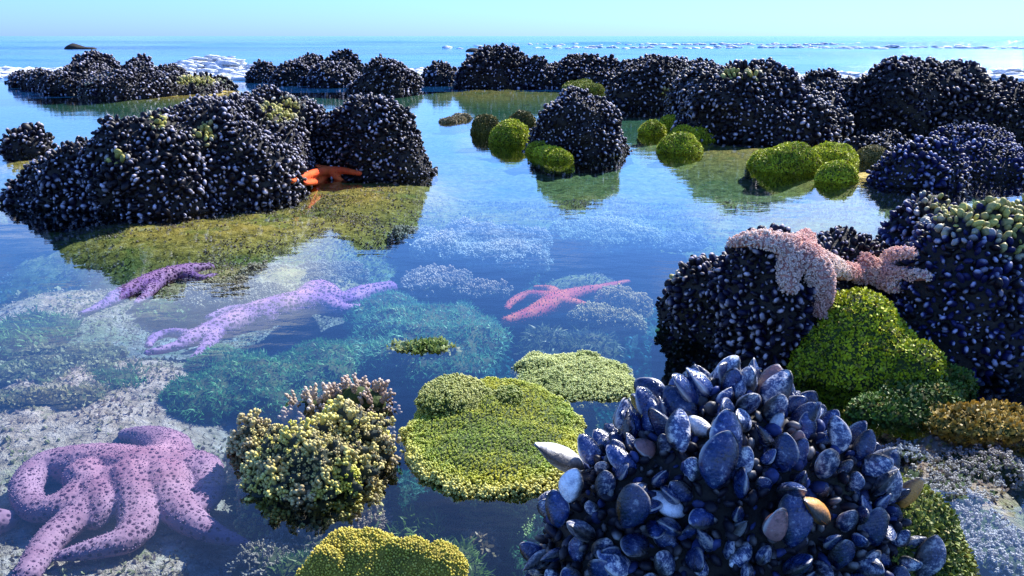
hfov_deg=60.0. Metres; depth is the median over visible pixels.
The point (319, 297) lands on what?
sea star
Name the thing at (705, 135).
algae cushion
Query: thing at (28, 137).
mussel rock
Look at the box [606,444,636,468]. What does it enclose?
mussel
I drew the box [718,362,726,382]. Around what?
mussel
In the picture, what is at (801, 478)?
mussel
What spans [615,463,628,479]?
mussel
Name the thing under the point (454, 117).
algae cushion
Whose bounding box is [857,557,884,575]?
mussel
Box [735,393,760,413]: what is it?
mussel
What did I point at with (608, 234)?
pale coral plate
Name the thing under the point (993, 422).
algae cushion
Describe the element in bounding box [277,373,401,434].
branching coral
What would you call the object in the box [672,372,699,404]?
mussel
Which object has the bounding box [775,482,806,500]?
mussel
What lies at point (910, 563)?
mussel
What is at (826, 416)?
mussel
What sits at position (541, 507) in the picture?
mussel
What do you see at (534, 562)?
mussel
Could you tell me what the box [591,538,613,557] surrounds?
mussel
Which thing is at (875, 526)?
mussel
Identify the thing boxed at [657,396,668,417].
mussel
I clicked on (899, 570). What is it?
mussel
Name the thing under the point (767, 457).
mussel
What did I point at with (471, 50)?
offshore rock
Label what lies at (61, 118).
pool water
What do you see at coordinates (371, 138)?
mussel rock
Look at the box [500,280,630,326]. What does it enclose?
sea star
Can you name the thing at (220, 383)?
seaweed patch
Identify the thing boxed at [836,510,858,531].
mussel
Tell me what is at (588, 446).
mussel
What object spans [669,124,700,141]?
algae cushion
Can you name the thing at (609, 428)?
mussel
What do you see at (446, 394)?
table coral
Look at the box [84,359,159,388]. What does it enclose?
seaweed patch
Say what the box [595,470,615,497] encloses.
mussel
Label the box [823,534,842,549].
mussel
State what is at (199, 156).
mussel rock
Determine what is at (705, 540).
mussel
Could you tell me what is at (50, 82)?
mussel rock
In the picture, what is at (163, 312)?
seaweed patch
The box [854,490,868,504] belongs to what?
mussel
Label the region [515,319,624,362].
seaweed patch
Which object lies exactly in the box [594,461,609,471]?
mussel
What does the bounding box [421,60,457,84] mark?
mussel rock
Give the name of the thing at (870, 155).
algae cushion
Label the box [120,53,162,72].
mussel rock
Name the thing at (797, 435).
mussel
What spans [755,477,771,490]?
mussel
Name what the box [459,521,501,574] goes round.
seaweed patch
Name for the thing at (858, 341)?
algae cushion
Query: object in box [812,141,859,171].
algae cushion
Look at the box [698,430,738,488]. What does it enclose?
mussel
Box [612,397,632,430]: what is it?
mussel
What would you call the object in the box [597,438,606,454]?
mussel
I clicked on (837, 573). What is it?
mussel
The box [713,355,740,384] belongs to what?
mussel
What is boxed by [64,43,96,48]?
offshore rock
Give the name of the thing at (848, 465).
mussel
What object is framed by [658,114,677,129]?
algae cushion
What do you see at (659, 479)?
mussel
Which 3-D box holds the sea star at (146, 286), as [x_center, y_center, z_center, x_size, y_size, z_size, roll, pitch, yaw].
[-1.290,-0.004,3.164,0.213,0.072,0.665,7,17,23]
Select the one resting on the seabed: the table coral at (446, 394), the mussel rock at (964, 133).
the mussel rock at (964, 133)
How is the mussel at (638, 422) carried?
on the mussel bed rock at (724, 501)
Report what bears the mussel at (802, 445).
on the mussel bed rock at (724, 501)
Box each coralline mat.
[882,438,943,463]
[904,444,1023,510]
[954,505,1023,575]
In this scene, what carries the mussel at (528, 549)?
on the mussel bed rock at (724, 501)
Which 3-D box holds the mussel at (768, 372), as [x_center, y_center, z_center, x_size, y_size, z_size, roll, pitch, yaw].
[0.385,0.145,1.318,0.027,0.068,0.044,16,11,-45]
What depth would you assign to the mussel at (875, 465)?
1.25 m
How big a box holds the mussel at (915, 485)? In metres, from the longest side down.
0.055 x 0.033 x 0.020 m
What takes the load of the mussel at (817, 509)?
on the mussel bed rock at (724, 501)
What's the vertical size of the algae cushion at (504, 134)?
0.480 m
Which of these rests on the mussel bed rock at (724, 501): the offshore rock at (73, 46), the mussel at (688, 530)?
the mussel at (688, 530)
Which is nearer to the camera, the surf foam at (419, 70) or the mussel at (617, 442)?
the mussel at (617, 442)
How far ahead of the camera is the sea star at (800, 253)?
2.12 m
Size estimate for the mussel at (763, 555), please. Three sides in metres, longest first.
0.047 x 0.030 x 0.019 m
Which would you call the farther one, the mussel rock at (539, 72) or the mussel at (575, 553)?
the mussel rock at (539, 72)
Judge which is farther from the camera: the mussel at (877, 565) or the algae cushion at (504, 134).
the algae cushion at (504, 134)
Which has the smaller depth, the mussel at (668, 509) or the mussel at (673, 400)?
the mussel at (668, 509)
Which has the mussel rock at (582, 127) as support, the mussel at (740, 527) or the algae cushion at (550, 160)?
the algae cushion at (550, 160)
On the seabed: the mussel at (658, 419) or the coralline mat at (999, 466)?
the coralline mat at (999, 466)
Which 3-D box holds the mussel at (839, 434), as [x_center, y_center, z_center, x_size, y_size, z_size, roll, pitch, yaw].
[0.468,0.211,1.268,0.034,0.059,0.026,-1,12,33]
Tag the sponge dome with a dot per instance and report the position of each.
(351, 551)
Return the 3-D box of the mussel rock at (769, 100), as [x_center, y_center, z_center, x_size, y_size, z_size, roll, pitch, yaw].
[2.001,-1.477,7.630,1.266,1.010,1.851,0,16,0]
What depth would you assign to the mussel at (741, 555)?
1.19 m
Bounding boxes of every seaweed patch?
[0,304,85,359]
[0,341,129,386]
[0,383,109,411]
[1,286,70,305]
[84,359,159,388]
[129,298,211,326]
[156,335,359,426]
[225,525,327,575]
[263,544,314,575]
[338,505,393,532]
[342,289,514,393]
[384,335,461,361]
[387,501,494,575]
[395,465,426,518]
[399,486,467,533]
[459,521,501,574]
[484,520,541,575]
[513,517,544,575]
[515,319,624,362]
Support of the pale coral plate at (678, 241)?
on the seabed
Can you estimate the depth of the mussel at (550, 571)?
1.27 m
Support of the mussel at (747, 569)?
on the mussel bed rock at (724, 501)
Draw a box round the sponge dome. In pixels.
[295,526,468,575]
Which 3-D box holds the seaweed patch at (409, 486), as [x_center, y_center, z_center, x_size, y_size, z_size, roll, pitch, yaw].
[-0.267,0.509,2.137,0.144,0.153,0.210,0,16,0]
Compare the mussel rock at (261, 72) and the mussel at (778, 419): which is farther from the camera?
the mussel rock at (261, 72)
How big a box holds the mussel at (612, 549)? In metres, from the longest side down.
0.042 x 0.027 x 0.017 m
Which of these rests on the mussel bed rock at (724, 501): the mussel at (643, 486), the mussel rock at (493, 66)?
the mussel at (643, 486)
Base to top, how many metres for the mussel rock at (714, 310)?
0.655 m
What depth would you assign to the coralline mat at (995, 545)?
1.55 m
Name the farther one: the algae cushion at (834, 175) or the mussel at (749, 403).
the algae cushion at (834, 175)
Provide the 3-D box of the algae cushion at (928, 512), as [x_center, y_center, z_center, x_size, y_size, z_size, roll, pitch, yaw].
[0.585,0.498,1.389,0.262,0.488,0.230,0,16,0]
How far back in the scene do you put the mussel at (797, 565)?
1.17 m
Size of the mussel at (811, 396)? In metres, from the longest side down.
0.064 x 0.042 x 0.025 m
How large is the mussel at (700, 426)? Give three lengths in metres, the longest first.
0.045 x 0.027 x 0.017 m
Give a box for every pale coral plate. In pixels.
[173,259,369,313]
[387,216,553,274]
[400,263,513,298]
[548,211,665,256]
[566,283,653,337]
[656,230,709,254]
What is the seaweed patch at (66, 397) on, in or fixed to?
on the seabed
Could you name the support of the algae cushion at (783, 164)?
on the seabed
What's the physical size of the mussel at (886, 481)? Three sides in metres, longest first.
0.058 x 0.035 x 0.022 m
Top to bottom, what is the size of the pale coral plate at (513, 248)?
0.156 m
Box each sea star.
[0,508,24,535]
[7,425,251,575]
[78,262,217,314]
[143,279,397,358]
[291,164,361,184]
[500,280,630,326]
[726,228,866,319]
[852,245,932,293]
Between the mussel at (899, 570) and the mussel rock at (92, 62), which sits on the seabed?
the mussel rock at (92, 62)
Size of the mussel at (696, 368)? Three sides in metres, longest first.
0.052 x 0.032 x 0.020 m
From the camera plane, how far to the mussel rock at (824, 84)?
8.29 m
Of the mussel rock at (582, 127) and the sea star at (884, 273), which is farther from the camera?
the mussel rock at (582, 127)
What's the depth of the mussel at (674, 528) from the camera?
1.20 m
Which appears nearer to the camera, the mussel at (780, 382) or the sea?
the mussel at (780, 382)
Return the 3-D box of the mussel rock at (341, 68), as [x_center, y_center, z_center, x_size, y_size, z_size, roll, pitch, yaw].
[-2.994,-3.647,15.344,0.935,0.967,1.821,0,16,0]
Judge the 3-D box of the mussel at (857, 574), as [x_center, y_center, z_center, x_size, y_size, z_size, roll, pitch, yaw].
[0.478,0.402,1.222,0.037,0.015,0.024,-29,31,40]
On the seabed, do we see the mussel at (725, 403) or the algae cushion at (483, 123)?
the algae cushion at (483, 123)
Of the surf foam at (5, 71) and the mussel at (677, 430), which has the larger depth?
the surf foam at (5, 71)
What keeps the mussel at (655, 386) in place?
on the mussel bed rock at (724, 501)
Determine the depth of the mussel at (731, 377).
1.32 m
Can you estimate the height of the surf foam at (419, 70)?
0.179 m
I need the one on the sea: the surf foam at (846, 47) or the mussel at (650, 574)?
the surf foam at (846, 47)
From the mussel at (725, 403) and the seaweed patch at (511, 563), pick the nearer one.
the mussel at (725, 403)
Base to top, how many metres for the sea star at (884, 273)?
0.139 m
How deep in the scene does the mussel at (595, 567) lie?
1.21 m
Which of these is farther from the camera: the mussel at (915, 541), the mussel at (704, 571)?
the mussel at (915, 541)
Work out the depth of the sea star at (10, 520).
1.67 m
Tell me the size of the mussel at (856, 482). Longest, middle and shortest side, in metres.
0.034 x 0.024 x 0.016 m
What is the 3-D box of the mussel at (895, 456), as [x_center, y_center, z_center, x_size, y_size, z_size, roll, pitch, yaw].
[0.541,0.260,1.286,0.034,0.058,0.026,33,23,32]
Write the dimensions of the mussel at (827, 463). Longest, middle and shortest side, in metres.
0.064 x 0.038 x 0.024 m
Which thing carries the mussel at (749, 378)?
on the mussel bed rock at (724, 501)
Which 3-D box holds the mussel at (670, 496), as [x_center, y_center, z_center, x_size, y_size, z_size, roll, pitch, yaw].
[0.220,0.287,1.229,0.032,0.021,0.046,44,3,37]
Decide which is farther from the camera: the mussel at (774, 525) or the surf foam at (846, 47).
the surf foam at (846, 47)
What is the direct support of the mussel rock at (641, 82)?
on the seabed
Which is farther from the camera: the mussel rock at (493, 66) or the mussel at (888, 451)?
the mussel rock at (493, 66)
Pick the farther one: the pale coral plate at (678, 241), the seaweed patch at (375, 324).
the pale coral plate at (678, 241)
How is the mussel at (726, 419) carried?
on the mussel bed rock at (724, 501)
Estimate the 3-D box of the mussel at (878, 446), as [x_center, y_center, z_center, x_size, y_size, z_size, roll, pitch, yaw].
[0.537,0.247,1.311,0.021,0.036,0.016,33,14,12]
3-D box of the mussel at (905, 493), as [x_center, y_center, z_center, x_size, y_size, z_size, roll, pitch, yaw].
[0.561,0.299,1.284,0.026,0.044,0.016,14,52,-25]
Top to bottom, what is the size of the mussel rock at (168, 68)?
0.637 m
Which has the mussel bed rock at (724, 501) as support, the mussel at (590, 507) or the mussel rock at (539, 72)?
the mussel at (590, 507)
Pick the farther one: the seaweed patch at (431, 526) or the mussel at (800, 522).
the seaweed patch at (431, 526)
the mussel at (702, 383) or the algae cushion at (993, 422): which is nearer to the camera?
the mussel at (702, 383)
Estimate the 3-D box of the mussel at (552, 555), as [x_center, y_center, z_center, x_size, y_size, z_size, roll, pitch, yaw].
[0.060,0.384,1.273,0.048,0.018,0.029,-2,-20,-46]
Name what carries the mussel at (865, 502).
on the mussel bed rock at (724, 501)
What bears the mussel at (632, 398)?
on the mussel bed rock at (724, 501)
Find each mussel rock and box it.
[0,84,327,232]
[0,121,56,164]
[4,67,89,94]
[56,50,123,76]
[77,66,238,97]
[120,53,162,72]
[156,62,191,74]
[244,58,276,82]
[268,52,324,84]
[305,48,364,86]
[315,92,438,186]
[346,53,423,91]
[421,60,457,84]
[452,43,529,87]
[517,54,555,87]
[521,85,633,173]
[551,53,635,88]
[604,53,720,108]
[651,223,893,385]
[663,57,841,147]
[799,67,854,137]
[831,55,1023,134]
[843,129,909,151]
[866,134,972,203]
[874,190,1023,406]
[928,122,1021,147]
[958,139,1023,198]
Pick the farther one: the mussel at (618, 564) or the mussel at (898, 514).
the mussel at (898, 514)
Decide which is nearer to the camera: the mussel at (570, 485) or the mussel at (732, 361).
the mussel at (570, 485)
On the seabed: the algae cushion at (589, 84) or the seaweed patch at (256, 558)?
the seaweed patch at (256, 558)
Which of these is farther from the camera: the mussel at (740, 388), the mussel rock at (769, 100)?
the mussel rock at (769, 100)
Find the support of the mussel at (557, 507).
on the mussel bed rock at (724, 501)
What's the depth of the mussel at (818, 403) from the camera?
1.29 m
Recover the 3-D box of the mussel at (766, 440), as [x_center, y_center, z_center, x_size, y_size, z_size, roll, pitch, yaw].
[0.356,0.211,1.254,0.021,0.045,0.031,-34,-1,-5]
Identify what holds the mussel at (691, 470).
on the mussel bed rock at (724, 501)
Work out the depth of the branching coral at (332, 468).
1.63 m
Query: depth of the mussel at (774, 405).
1.26 m
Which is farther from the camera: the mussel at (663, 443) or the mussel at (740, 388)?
the mussel at (740, 388)
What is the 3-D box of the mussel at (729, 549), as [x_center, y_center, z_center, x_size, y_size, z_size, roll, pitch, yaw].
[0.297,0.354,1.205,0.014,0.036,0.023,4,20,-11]
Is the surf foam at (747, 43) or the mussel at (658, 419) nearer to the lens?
the mussel at (658, 419)
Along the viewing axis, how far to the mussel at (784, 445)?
1.22 m
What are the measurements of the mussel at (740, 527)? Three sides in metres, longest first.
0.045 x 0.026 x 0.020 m
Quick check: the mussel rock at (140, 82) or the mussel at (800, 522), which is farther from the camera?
the mussel rock at (140, 82)
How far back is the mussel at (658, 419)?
1.28 m
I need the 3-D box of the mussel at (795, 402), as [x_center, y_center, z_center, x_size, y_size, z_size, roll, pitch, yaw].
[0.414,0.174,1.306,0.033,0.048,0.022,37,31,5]
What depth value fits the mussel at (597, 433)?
1.37 m
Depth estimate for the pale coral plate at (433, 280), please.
3.18 m
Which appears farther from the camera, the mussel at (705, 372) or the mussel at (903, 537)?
the mussel at (705, 372)
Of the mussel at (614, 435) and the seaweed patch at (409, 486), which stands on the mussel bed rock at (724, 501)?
the mussel at (614, 435)
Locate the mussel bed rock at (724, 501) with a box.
[535,377,914,575]
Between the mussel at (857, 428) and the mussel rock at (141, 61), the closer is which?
the mussel at (857, 428)
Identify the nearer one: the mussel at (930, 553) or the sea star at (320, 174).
the mussel at (930, 553)
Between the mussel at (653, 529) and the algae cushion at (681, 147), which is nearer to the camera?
the mussel at (653, 529)
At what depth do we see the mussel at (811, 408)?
1.27 m
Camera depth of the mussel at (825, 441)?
1.27 m
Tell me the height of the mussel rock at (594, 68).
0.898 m
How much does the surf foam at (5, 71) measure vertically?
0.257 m
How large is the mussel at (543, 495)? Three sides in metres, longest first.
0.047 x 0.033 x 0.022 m
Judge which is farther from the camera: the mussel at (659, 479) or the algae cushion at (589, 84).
the algae cushion at (589, 84)
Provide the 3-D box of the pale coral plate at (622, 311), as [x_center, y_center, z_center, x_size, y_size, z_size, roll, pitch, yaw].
[0.349,0.072,2.882,0.266,0.117,0.370,9,18,30]
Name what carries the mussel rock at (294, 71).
on the seabed
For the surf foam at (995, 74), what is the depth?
17.47 m
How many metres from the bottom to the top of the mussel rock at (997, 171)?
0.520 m
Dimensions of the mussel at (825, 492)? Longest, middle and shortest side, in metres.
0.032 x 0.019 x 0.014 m
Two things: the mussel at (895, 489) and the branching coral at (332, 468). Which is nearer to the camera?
the mussel at (895, 489)
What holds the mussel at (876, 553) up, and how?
on the mussel bed rock at (724, 501)
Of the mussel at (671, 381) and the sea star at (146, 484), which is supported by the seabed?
the sea star at (146, 484)
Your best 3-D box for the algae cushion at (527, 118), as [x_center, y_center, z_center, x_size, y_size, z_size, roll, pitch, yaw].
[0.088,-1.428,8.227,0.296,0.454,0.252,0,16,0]
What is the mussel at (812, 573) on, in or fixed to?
on the mussel bed rock at (724, 501)
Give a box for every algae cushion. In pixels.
[438,112,472,130]
[470,113,498,149]
[488,118,529,161]
[508,109,536,126]
[524,140,574,177]
[561,78,604,92]
[637,119,666,144]
[655,131,703,163]
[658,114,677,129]
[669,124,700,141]
[694,124,716,144]
[744,141,822,187]
[786,286,948,421]
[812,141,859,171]
[812,159,859,191]
[842,362,979,448]
[857,144,885,171]
[891,472,980,575]
[921,397,1023,459]
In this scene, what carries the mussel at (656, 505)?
on the mussel bed rock at (724, 501)
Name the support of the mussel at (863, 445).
on the mussel bed rock at (724, 501)
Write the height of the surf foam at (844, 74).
0.183 m
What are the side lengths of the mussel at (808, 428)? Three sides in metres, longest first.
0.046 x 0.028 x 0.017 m
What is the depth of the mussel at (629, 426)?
1.31 m
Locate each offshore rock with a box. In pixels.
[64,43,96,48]
[465,48,477,51]
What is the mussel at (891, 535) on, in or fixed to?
on the mussel bed rock at (724, 501)
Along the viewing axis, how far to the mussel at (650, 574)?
1.21 m
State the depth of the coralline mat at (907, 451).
1.86 m
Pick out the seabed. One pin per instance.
(646, 178)
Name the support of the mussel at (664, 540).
on the mussel bed rock at (724, 501)
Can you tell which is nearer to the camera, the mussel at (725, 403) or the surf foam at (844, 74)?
the mussel at (725, 403)
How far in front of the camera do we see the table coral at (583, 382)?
2.14 m
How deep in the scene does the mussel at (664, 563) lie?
1.20 m
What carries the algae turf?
on the seabed
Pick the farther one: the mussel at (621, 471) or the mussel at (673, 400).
the mussel at (673, 400)
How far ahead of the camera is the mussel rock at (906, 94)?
7.48 m
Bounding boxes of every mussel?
[519,541,541,560]
[522,549,548,570]
[529,570,543,575]
[534,442,583,471]
[537,499,545,518]
[538,490,550,501]
[540,547,560,561]
[544,567,559,575]
[545,489,569,527]
[558,468,582,502]
[560,567,581,575]
[566,519,595,541]
[568,537,585,562]
[577,433,603,465]
[584,501,598,515]
[587,559,609,575]
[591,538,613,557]
[592,428,608,442]
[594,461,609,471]
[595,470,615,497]
[596,547,630,575]
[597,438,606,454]
[600,545,619,553]
[604,423,618,433]
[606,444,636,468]
[609,432,623,443]
[609,439,625,450]
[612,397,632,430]
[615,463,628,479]
[616,483,650,528]
[620,533,649,556]
[621,407,636,440]
[622,410,642,438]
[626,432,634,447]
[630,393,637,410]
[634,377,664,398]
[634,438,655,458]
[635,386,657,414]
[635,482,647,492]
[641,398,657,432]
[643,572,656,575]
[645,520,664,537]
[648,407,667,435]
[650,499,662,513]
[651,470,669,487]
[651,490,684,518]
[653,520,679,547]
[654,550,675,575]
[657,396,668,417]
[657,434,671,452]
[658,516,681,536]
[660,485,680,504]
[663,385,698,415]
[665,408,690,452]
[668,378,673,384]
[668,480,693,501]
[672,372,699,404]
[682,366,699,375]
[682,524,695,535]
[683,457,700,481]
[685,547,704,572]
[686,367,713,398]
[688,415,710,437]
[688,508,714,529]
[691,365,709,376]
[695,561,708,575]
[696,529,713,551]
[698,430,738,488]
[709,409,742,454]
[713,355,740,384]
[715,387,732,404]
[717,397,735,415]
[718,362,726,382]
[721,367,740,389]
[723,540,735,559]
[725,521,747,539]
[729,541,752,567]
[732,506,744,522]
[733,467,748,498]
[734,379,745,396]
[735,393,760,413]
[735,408,751,432]
[735,446,753,472]
[740,366,757,392]
[740,562,753,575]
[748,357,758,368]
[755,364,782,394]
[755,369,761,378]
[755,424,773,449]
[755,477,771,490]
[755,545,771,564]
[760,369,792,405]
[760,448,775,464]
[762,394,787,420]
[762,508,787,540]
[769,412,783,426]
[772,432,798,472]
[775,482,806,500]
[778,494,812,547]
[782,553,812,575]
[787,395,807,416]
[790,402,817,421]
[791,430,804,441]
[793,470,807,487]
[796,438,808,463]
[798,411,816,439]
[801,391,818,401]
[804,496,830,525]
[805,570,815,575]
[812,560,833,575]
[814,448,839,478]
[815,401,821,420]
[815,484,829,497]
[816,430,830,446]
[819,409,839,430]
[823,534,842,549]
[827,415,851,453]
[827,539,855,568]
[833,571,841,575]
[836,459,853,473]
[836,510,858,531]
[847,471,864,490]
[849,420,866,444]
[851,429,875,459]
[851,533,868,546]
[853,572,864,575]
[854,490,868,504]
[856,506,868,524]
[857,507,888,545]
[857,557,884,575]
[859,494,872,511]
[861,454,893,477]
[866,549,880,560]
[868,468,898,496]
[871,562,884,575]
[873,446,897,455]
[873,493,891,508]
[874,444,881,451]
[880,466,902,503]
[881,552,891,565]
[885,525,896,540]
[888,507,902,521]
[888,565,910,575]
[890,452,900,467]
[891,530,910,546]
[896,477,923,507]
[896,488,910,501]
[897,556,922,570]
[907,536,926,548]
[914,535,945,575]
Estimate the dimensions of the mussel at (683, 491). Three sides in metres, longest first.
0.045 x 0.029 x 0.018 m
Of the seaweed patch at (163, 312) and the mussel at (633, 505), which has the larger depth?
the seaweed patch at (163, 312)
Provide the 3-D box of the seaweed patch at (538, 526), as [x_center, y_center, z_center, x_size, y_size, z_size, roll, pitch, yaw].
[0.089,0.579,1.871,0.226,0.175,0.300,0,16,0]
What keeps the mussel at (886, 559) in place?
on the mussel bed rock at (724, 501)
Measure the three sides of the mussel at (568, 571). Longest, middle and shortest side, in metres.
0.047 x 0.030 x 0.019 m
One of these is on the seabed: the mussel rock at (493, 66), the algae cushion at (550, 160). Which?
the mussel rock at (493, 66)
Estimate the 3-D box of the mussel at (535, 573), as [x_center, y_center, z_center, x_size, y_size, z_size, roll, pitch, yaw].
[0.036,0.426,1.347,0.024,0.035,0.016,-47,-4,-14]
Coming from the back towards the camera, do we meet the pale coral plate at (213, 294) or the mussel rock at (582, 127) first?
the mussel rock at (582, 127)
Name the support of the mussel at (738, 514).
on the mussel bed rock at (724, 501)
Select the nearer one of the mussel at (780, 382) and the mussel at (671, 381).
the mussel at (780, 382)
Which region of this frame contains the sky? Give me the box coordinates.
[0,0,1023,35]
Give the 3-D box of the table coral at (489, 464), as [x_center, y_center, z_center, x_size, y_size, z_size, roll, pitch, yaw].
[-0.039,0.456,1.906,0.398,0.429,0.561,0,16,0]
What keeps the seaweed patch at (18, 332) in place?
on the seabed
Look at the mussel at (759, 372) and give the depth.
1.34 m
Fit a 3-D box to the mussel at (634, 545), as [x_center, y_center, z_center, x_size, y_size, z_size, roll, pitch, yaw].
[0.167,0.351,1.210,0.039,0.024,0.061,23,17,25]
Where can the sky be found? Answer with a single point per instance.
(17, 17)
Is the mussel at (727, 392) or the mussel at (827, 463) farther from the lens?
the mussel at (727, 392)
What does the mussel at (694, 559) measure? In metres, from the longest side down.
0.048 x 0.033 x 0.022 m
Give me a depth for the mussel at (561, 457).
1.30 m
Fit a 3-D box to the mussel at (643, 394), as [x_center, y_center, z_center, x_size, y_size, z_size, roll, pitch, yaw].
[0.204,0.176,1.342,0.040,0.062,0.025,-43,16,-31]
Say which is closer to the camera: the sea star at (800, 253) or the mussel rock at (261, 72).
the sea star at (800, 253)
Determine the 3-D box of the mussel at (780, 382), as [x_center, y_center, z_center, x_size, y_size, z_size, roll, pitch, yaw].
[0.388,0.150,1.307,0.032,0.070,0.049,20,6,-37]
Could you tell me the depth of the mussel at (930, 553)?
1.25 m
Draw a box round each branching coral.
[222,395,401,548]
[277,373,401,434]
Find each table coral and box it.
[398,376,586,549]
[414,372,523,415]
[509,349,635,436]
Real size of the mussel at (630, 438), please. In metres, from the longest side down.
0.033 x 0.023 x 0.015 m
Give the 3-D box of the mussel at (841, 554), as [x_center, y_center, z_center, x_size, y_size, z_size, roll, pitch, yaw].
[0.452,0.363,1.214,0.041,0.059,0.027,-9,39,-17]
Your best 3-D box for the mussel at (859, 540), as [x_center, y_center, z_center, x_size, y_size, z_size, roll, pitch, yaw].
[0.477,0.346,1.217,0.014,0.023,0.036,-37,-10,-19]
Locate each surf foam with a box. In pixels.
[0,66,62,77]
[154,55,255,80]
[410,67,458,74]
[443,45,1023,48]
[513,42,1010,44]
[798,71,868,77]
[987,68,1023,81]
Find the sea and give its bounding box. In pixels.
[0,36,1023,82]
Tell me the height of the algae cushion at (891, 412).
0.374 m
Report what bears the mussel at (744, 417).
on the mussel bed rock at (724, 501)
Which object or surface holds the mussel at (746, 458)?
on the mussel bed rock at (724, 501)
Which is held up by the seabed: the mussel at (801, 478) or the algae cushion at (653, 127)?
the algae cushion at (653, 127)
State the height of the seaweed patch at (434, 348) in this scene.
0.060 m
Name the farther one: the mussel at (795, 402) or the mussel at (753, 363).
the mussel at (753, 363)
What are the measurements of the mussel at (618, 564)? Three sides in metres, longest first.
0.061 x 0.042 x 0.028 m
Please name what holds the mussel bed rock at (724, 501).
on the seabed
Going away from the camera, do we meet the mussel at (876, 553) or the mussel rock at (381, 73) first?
the mussel at (876, 553)
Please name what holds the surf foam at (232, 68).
on the sea
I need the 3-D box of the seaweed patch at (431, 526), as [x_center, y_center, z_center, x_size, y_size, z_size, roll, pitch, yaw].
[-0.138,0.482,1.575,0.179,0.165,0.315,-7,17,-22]
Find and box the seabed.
[0,90,1023,575]
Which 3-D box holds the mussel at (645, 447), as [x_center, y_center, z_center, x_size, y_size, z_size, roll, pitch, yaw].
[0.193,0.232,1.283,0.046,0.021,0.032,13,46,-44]
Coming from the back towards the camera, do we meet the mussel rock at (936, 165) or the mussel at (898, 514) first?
the mussel rock at (936, 165)
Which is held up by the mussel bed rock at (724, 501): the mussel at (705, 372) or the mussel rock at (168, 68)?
the mussel at (705, 372)
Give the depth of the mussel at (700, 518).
1.19 m
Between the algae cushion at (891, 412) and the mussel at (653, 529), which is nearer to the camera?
the mussel at (653, 529)
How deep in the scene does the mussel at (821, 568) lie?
1.20 m
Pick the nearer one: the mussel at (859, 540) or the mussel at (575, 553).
the mussel at (859, 540)
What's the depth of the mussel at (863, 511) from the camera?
1.21 m
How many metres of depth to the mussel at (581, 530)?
1.24 m
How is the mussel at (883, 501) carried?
on the mussel bed rock at (724, 501)
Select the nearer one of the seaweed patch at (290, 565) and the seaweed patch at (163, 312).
the seaweed patch at (290, 565)
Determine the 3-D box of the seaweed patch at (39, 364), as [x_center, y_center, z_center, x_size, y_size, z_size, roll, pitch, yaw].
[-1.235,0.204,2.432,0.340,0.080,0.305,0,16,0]
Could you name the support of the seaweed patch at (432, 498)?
on the seabed
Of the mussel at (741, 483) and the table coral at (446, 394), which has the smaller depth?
the mussel at (741, 483)
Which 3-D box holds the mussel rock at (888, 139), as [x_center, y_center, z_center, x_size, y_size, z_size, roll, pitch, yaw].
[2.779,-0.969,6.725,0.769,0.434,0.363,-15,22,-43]
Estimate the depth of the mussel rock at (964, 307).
2.17 m
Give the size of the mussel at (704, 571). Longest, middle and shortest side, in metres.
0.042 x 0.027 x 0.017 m
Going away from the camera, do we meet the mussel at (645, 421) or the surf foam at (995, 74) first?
the mussel at (645, 421)
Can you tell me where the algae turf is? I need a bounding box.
[0,184,1023,575]

